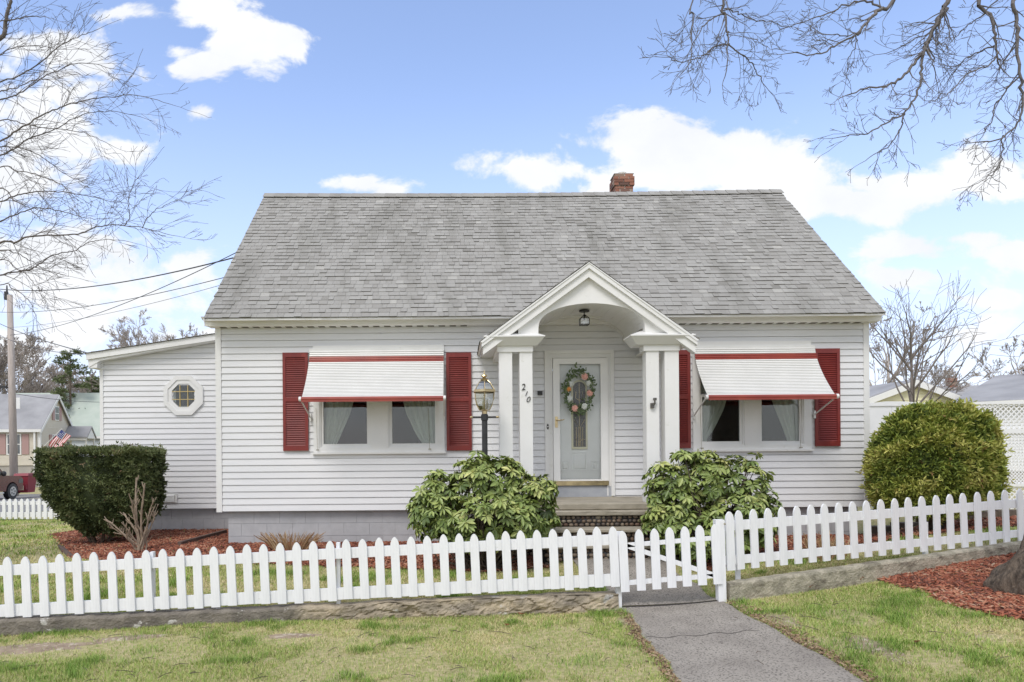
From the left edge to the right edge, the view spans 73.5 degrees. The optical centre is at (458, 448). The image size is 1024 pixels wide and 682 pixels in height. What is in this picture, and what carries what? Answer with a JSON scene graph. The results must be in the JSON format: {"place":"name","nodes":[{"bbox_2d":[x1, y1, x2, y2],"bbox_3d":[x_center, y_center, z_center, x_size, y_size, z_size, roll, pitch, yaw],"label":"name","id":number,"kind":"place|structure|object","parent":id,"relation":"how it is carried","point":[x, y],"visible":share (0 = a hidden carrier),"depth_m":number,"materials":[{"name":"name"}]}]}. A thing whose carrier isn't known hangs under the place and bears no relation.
{"place":"outdoors","nodes":[
{"label":"outdoors","id":0,"kind":"place"},
{"bbox_2d":[0,494,53,511],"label":"street","id":1,"kind":"structure","parent":0,"point":[24,497],"depth_m":32.62,"materials":[{"name":"grey asphalt"}]},
{"bbox_2d":[0,469,23,498],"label":"pickup truck","id":2,"kind":"object","parent":1,"relation":"on","point":[10,486],"visible":0.98,"depth_m":33.81,"materials":[{"name":"red paint"}]},
{"bbox_2d":[13,473,35,492],"bbox_3d":[-22.490,1.814,35.500,0.764,1.024,0.840,0,0,0],"label":"trash cart","id":3,"kind":"object","parent":1,"relation":"on","point":[29,482],"visible":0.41,"depth_m":35.20,"materials":[{"name":"red plastic"}]},
{"bbox_2d":[0,335,80,353],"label":"overhead wire","id":4,"kind":"object","parent":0,"point":[42,349],"visible":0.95,"depth_m":16.80,"materials":[{"name":"black metal"}]},
{"bbox_2d":[1,324,86,352],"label":"overhead wire","id":5,"kind":"object","parent":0,"point":[47,341],"visible":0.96,"depth_m":16.30,"materials":[{"name":"black metal"}]},
{"bbox_2d":[1,391,86,401],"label":"overhead wire","id":6,"kind":"object","parent":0,"point":[48,398],"visible":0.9,"depth_m":44.11,"materials":[{"name":"black metal"}]},
{"bbox_2d":[0,554,608,614],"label":"grass","id":7,"kind":"structure","parent":0,"point":[173,581],"depth_m":8.38,"materials":[{"name":"green plant"}]},
{"bbox_2d":[0,487,1023,681],"bbox_3d":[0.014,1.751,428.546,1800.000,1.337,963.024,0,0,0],"label":"ground","id":8,"kind":"structure","parent":0,"point":[431,671],"depth_m":5.92,"materials":[{"name":"green plant"}]},
{"bbox_2d":[0,285,19,495],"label":"utility pole","id":9,"kind":"object","parent":8,"relation":"on","point":[13,403],"visible":0.87,"depth_m":36.87,"materials":[{"name":"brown wood"}]},
{"bbox_2d":[0,336,56,393],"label":"bare tree","id":10,"kind":"object","parent":8,"relation":"on","point":[3,364],"visible":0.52,"depth_m":61.45,"materials":[{"name":"brown plant"}]},
{"bbox_2d":[0,499,59,518],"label":"picket fence","id":11,"kind":"object","parent":8,"relation":"on","point":[22,514],"visible":0.72,"depth_m":19.60,"materials":[{"name":"white wood"}]},
{"bbox_2d":[0,328,63,392],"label":"bare tree","id":12,"kind":"object","parent":8,"relation":"on","point":[33,374],"visible":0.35,"depth_m":69.81,"materials":[{"name":"brown plant"}]},
{"bbox_2d":[0,394,96,487],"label":"neighbour house","id":13,"kind":"structure","parent":8,"relation":"on","point":[43,420],"depth_m":44.87,"materials":[{"name":"beige"}]},
{"bbox_2d":[6,434,20,454],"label":"window","id":14,"kind":"structure","parent":13,"relation":"in","point":[7,435],"depth_m":43.70,"materials":[{"name":"white"}]},
{"bbox_2d":[54,406,58,420],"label":"window","id":15,"kind":"structure","parent":13,"relation":"in","point":[56,407],"depth_m":46.65,"materials":[{"name":"white glass"}]},
{"bbox_2d":[44,429,70,447],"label":"flag","id":16,"kind":"object","parent":13,"relation":"attached to","point":[62,435],"visible":0.89,"depth_m":43.21,"materials":[{"name":"multicoloured fabric"}]},
{"bbox_2d":[0,361,99,393],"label":"bare tree","id":17,"kind":"object","parent":8,"relation":"on","point":[27,387],"visible":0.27,"depth_m":65.27,"materials":[{"name":"brown plant"}]},
{"bbox_2d":[0,641,110,654],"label":"bare soil","id":18,"kind":"structure","parent":8,"relation":"on","point":[29,648],"depth_m":6.42,"materials":[{"name":"beige soil"}]},
{"bbox_2d":[16,393,99,455],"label":"neighbour house","id":19,"kind":"structure","parent":8,"relation":"on","point":[87,413],"depth_m":55.50,"materials":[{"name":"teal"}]},
{"bbox_2d":[16,362,99,392],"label":"bare tree","id":20,"kind":"object","parent":8,"relation":"on","point":[76,382],"visible":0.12,"depth_m":71.32,"materials":[{"name":"brown plant"}]},
{"bbox_2d":[50,534,72,555],"bbox_3d":[-6.966,1.699,11.889,0.107,0.186,4.258,0,0,-34],"label":"bed edging","id":21,"kind":"object","parent":8,"relation":"on","point":[64,549],"visible":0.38,"depth_m":10.79,"materials":[{"name":"grey stone"}]},
{"bbox_2d":[47,347,91,415],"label":"pine tree","id":22,"kind":"object","parent":8,"relation":"on","point":[60,391],"visible":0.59,"depth_m":55.92,"materials":[{"name":"green plant"}]},
{"bbox_2d":[74,371,99,392],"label":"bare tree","id":23,"kind":"object","parent":8,"relation":"on","point":[86,389],"visible":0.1,"depth_m":63.34,"materials":[{"name":"brown plant"}]},
{"bbox_2d":[80,376,99,392],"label":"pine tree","id":24,"kind":"object","parent":8,"relation":"on","point":[93,383],"visible":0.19,"depth_m":60.07,"materials":[{"name":"green plant"}]},
{"bbox_2d":[0,517,221,584],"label":"grass","id":25,"kind":"structure","parent":8,"relation":"on","point":[7,543],"depth_m":12.01,"materials":[{"name":"green plant"}]},
{"bbox_2d":[0,0,224,363],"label":"birch tree","id":26,"kind":"object","parent":8,"relation":"on","point":[5,29],"visible":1,"depth_m":8.90,"materials":[{"name":"brown plant"}]},
{"bbox_2d":[94,634,182,641],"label":"bare soil","id":27,"kind":"structure","parent":8,"relation":"on","point":[117,638],"depth_m":6.59,"materials":[{"name":"beige soil"}]},
{"bbox_2d":[90,310,206,390],"bbox_3d":[-17.024,-2.645,39.775,7.894,10.720,9.633,0,0,0],"label":"bare tree","id":28,"kind":"object","parent":8,"relation":"on","point":[123,337],"visible":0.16,"depth_m":38.11,"materials":[{"name":"plant"}]},
{"bbox_2d":[264,633,322,638],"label":"bare soil","id":29,"kind":"structure","parent":8,"relation":"on","point":[288,636],"depth_m":6.42,"materials":[{"name":"beige soil"}]},
{"bbox_2d":[48,528,549,571],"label":"mulch","id":30,"kind":"object","parent":8,"relation":"on","point":[120,546],"visible":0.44,"depth_m":10.61,"materials":[{"name":"brown wood"}]},
{"bbox_2d":[29,441,169,542],"bbox_3d":[-6.018,0.776,11.604,2.124,1.814,1.565,0,0,0],"label":"yew shrub","id":31,"kind":"object","parent":30,"relation":"on","point":[83,493],"visible":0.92,"depth_m":11.08,"materials":[{"name":"green plant"}]},
{"bbox_2d":[104,475,158,550],"bbox_3d":[-5.050,1.022,10.445,0.830,1.215,0.471,0,0,0],"label":"pruned shrub","id":32,"kind":"object","parent":30,"relation":"on","point":[141,541],"visible":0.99,"depth_m":10.46,"materials":[{"name":"brown plant"}]},
{"bbox_2d":[178,530,226,545],"bbox_3d":[-4.246,1.516,11.374,0.078,0.138,1.622,0,0,6],"label":"bed edging","id":33,"kind":"object","parent":30,"relation":"on","point":[209,535],"visible":0.46,"depth_m":11.29,"materials":[{"name":"black plastic"}]},
{"bbox_2d":[254,531,324,549],"bbox_3d":[-2.485,1.381,10.095,1.025,0.304,0.463,0,0,0],"label":"dried clump","id":34,"kind":"object","parent":30,"relation":"on","point":[285,543],"visible":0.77,"depth_m":10.04,"materials":[{"name":"beige plant"}]},
{"bbox_2d":[405,450,560,569],"bbox_3d":[0.312,0.819,8.628,1.991,1.620,1.245,0,0,0],"label":"rhododendron","id":35,"kind":"object","parent":30,"relation":"on","point":[434,514],"visible":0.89,"depth_m":8.49,"materials":[{"name":"green plant"}]},
{"bbox_2d":[470,370,498,522],"bbox_3d":[0.359,0.306,9.150,0.326,2.698,0.299,0,0,36],"label":"lamp post","id":36,"kind":"object","parent":30,"relation":"on","point":[484,416],"visible":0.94,"depth_m":9.12,"materials":[{"name":"black metal"}]},
{"bbox_2d":[0,591,618,635],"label":"retaining wall","id":37,"kind":"structure","parent":8,"relation":"on","point":[550,603],"depth_m":7.01,"materials":[{"name":"stone"}]},
{"bbox_2d":[0,527,621,616],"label":"picket fence","id":38,"kind":"object","parent":37,"relation":"on","point":[148,563],"visible":0.99,"depth_m":7.04,"materials":[{"name":"paint"}]},
{"bbox_2d":[85,172,885,543],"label":"house","id":39,"kind":"structure","parent":8,"relation":"on","point":[325,378],"depth_m":10.70,"materials":[{"name":"plastic"}]},
{"bbox_2d":[10,285,218,327],"bbox_3d":[-12.846,-4.689,23.500,0.011,1.729,21.210,0,0,-45],"label":"overhead wire","id":40,"kind":"object","parent":39,"relation":"attached to","point":[130,308],"visible":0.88,"depth_m":19.91,"materials":[{"name":"black metal"}]},
{"bbox_2d":[0,257,232,290],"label":"overhead wire","id":41,"kind":"object","parent":39,"relation":"attached to","point":[130,280],"visible":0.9,"depth_m":18.91,"materials":[{"name":"black metal"}]},
{"bbox_2d":[9,277,223,312],"bbox_3d":[-13.614,-5.078,23.100,23.337,2.600,0.016,0,0,43],"label":"overhead wire","id":42,"kind":"object","parent":39,"relation":"attached to","point":[133,298],"visible":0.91,"depth_m":18.59,"materials":[{"name":"black metal"}]},
{"bbox_2d":[14,252,235,334],"bbox_3d":[-12.570,-4.758,23.100,0.018,0.904,22.172,0,0,-45],"label":"overhead wire","id":43,"kind":"object","parent":39,"relation":"attached to","point":[140,296],"visible":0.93,"depth_m":19.16,"materials":[{"name":"black metal"}]},
{"bbox_2d":[163,376,203,414],"bbox_3d":[-5.247,-1.009,13.172,0.748,0.748,0.315,0,0,0],"label":"octagon window","id":44,"kind":"structure","parent":39,"relation":"in","point":[184,393],"depth_m":13.03,"materials":[{"name":"white glass"}]},
{"bbox_2d":[312,345,445,453],"bbox_3d":[-1.241,-0.761,10.749,2.087,1.698,0.228,0,0,0],"label":"window","id":45,"kind":"structure","parent":39,"relation":"in","point":[332,417],"depth_m":10.68,"materials":[{"name":"white glass"}]},
{"bbox_2d":[553,358,608,485],"bbox_3d":[1.912,-0.414,10.635,0.857,1.985,0.101,0,0,0],"label":"storm door","id":46,"kind":"structure","parent":39,"relation":"in","point":[603,362],"depth_m":10.65,"materials":[{"name":"paint"}]},
{"bbox_2d":[560,364,605,485],"bbox_3d":[1.911,-0.344,10.742,0.819,2.178,0.067,0,0,0],"label":"front door","id":47,"kind":"structure","parent":39,"relation":"in","point":[580,452],"depth_m":10.73,"materials":[{"name":"paint"}]},
{"bbox_2d":[560,362,596,417],"bbox_3d":[1.875,-0.901,10.583,0.575,0.877,0.085,0,0,0],"label":"wreath","id":48,"kind":"object","parent":47,"relation":"attached to","point":[574,408],"visible":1,"depth_m":10.57,"materials":[{"name":"green plant"}]},
{"bbox_2d":[691,341,813,451],"bbox_3d":[4.594,-0.814,10.749,1.894,1.724,0.228,0,0,0],"label":"window","id":49,"kind":"structure","parent":39,"relation":"in","point":[750,411],"depth_m":10.66,"materials":[{"name":"white glass"}]},
{"bbox_2d":[0,590,1008,681],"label":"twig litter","id":50,"kind":"object","parent":8,"relation":"on","point":[494,631],"visible":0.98,"depth_m":5.72,"materials":[{"name":"brown plant"}]},
{"bbox_2d":[490,496,685,564],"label":"entrance steps","id":51,"kind":"structure","parent":8,"relation":"on","point":[588,515],"depth_m":9.34,"materials":[{"name":"concrete"}]},
{"bbox_2d":[614,616,633,627],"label":"bare soil","id":52,"kind":"structure","parent":8,"relation":"on","point":[624,623],"depth_m":6.58,"materials":[{"name":"beige soil"}]},
{"bbox_2d":[713,512,735,601],"bbox_3d":[2.791,1.142,7.094,0.254,0.955,0.138,0,0,-9],"label":"gate post","id":53,"kind":"object","parent":8,"relation":"on","point":[726,528],"visible":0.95,"depth_m":7.14,"materials":[{"name":"paint"}]},
{"bbox_2d":[618,524,722,591],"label":"garden gate","id":54,"kind":"structure","parent":53,"relation":"attached to","point":[702,575],"depth_m":7.04,"materials":[{"name":"paint"}]},
{"bbox_2d":[615,600,890,681],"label":"leaf litter","id":55,"kind":"object","parent":8,"relation":"on","point":[859,673],"visible":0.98,"depth_m":5.60,"materials":[{"name":"brown plant"}]},
{"bbox_2d":[755,611,805,628],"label":"bare soil","id":56,"kind":"structure","parent":8,"relation":"on","point":[785,619],"depth_m":6.25,"materials":[{"name":"beige soil"}]},
{"bbox_2d":[792,531,846,561],"bbox_3d":[4.299,1.165,8.097,0.562,0.344,0.420,0,0,0],"label":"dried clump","id":57,"kind":"object","parent":8,"relation":"on","point":[819,540],"visible":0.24,"depth_m":8.08,"materials":[{"name":"beige plant"}]},
{"bbox_2d":[675,523,1017,596],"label":"grass","id":58,"kind":"structure","parent":8,"relation":"on","point":[971,531],"depth_m":8.01,"materials":[{"name":"green plant"}]},
{"bbox_2d":[830,539,862,556],"bbox_3d":[4.592,1.207,8.184,0.432,0.235,0.461,0,0,0],"label":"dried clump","id":59,"kind":"object","parent":8,"relation":"on","point":[844,544],"visible":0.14,"depth_m":8.20,"materials":[{"name":"beige plant"}]},
{"bbox_2d":[695,515,1016,570],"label":"mulch","id":60,"kind":"object","parent":8,"relation":"on","point":[915,531],"visible":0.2,"depth_m":9.80,"materials":[{"name":"brown wood"}]},
{"bbox_2d":[638,448,781,562],"bbox_3d":[3.243,0.750,8.620,1.829,1.522,1.058,0,0,0],"label":"rhododendron","id":61,"kind":"object","parent":60,"relation":"on","point":[691,495],"visible":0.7,"depth_m":8.55,"materials":[{"name":"green plant"}]},
{"bbox_2d":[855,397,1014,529],"bbox_3d":[6.941,0.264,9.920,1.848,2.025,1.765,0,0,-40],"label":"arborvitae","id":62,"kind":"object","parent":60,"relation":"on","point":[928,450],"visible":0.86,"depth_m":9.46,"materials":[{"name":"green plant"}]},
{"bbox_2d":[726,541,1021,600],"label":"concrete curb","id":63,"kind":"structure","parent":8,"relation":"on","point":[802,581],"depth_m":7.44,"materials":[{"name":"grey concrete"}]},
{"bbox_2d":[725,489,1023,579],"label":"picket fence","id":64,"kind":"object","parent":63,"relation":"on","point":[753,523],"visible":0.96,"depth_m":7.66,"materials":[{"name":"paint"}]},
{"bbox_2d":[843,634,910,665],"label":"bare soil","id":65,"kind":"structure","parent":8,"relation":"on","point":[866,640],"depth_m":5.37,"materials":[{"name":"beige soil"}]},
{"bbox_2d":[870,401,924,508],"bbox_3d":[8.688,0.168,13.015,1.853,2.128,0.070,0,0,0],"label":"vinyl fence","id":66,"kind":"object","parent":8,"relation":"on","point":[878,410],"visible":0.19,"depth_m":13.00,"materials":[{"name":"white plastic"}]},
{"bbox_2d":[870,379,961,402],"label":"neighbour house","id":67,"kind":"structure","parent":8,"relation":"on","point":[884,392],"depth_m":25.98,"materials":[{"name":"yellow"}]},
{"bbox_2d":[869,301,998,392],"bbox_3d":[23.931,-3.220,38.371,8.013,9.308,7.857,0,0,0],"label":"bare tree","id":68,"kind":"object","parent":8,"relation":"on","point":[889,379],"visible":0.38,"depth_m":37.40,"materials":[{"name":"brown plant"}]},
{"bbox_2d":[871,509,1016,533],"bbox_3d":[7.806,1.204,10.975,2.445,0.413,0.150,0,0,0],"label":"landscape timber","id":69,"kind":"object","parent":8,"relation":"on","point":[888,528],"visible":0.13,"depth_m":10.90,"materials":[{"name":"brown wood"}]},
{"bbox_2d":[869,270,1023,402],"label":"bare tree","id":70,"kind":"object","parent":8,"relation":"on","point":[911,391],"visible":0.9,"depth_m":16.26,"materials":[{"name":"brown plant"}]},
{"bbox_2d":[913,364,979,385],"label":"bare tree","id":71,"kind":"object","parent":8,"relation":"on","point":[954,371],"visible":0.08,"depth_m":46.67,"materials":[{"name":"brown plant"}]},
{"bbox_2d":[877,552,1023,620],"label":"mulch","id":72,"kind":"object","parent":8,"relation":"on","point":[942,577],"visible":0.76,"depth_m":6.98,"materials":[{"name":"brown wood"}]},
{"bbox_2d":[638,0,1023,594],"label":"maple tree","id":73,"kind":"object","parent":72,"relation":"on","point":[1007,576],"visible":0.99,"depth_m":5.89,"materials":[{"name":"brown plant"}]},
{"bbox_2d":[939,376,978,394],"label":"neighbour house","id":74,"kind":"structure","parent":8,"relation":"on","point":[968,389],"depth_m":37.63,"materials":[{"name":"white"}]},
{"bbox_2d":[953,401,1023,508],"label":"lattice fence","id":75,"kind":"object","parent":8,"relation":"on","point":[1014,430],"visible":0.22,"depth_m":13.01,"materials":[{"name":"white plastic"}]},
{"bbox_2d":[955,369,1023,482],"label":"neighbour house","id":76,"kind":"structure","parent":8,"relation":"on","point":[1004,388],"depth_m":23.99,"materials":[{"name":"white"}]},
{"bbox_2d":[966,335,1023,377],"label":"bare tree","id":77,"kind":"object","parent":8,"relation":"on","point":[1021,368],"visible":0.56,"depth_m":46.14,"materials":[{"name":"grey plant"}]},
{"bbox_2d":[0,0,1023,393],"label":"sky","id":78,"kind":"structure","parent":0,"point":[297,96],"materials":[{"name":"blue"}]},
{"bbox_2d":[573,558,715,604],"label":"path","id":79,"kind":"structure","parent":0,"point":[664,594],"depth_m":7.55,"materials":[{"name":"concrete"}]},
{"bbox_2d":[622,601,863,681],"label":"path","id":80,"kind":"structure","parent":0,"point":[723,656],"depth_m":5.59,"materials":[{"name":"grey asphalt"}]},
{"bbox_2d":[622,600,755,637],"bbox_3d":[2.188,1.627,6.552,1.111,0.094,1.158,0,0,0],"label":"path crack","id":81,"kind":"object","parent":80,"relation":"on","point":[675,604],"visible":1,"depth_m":7.11,"materials":[{"name":"grey"}]}
]}

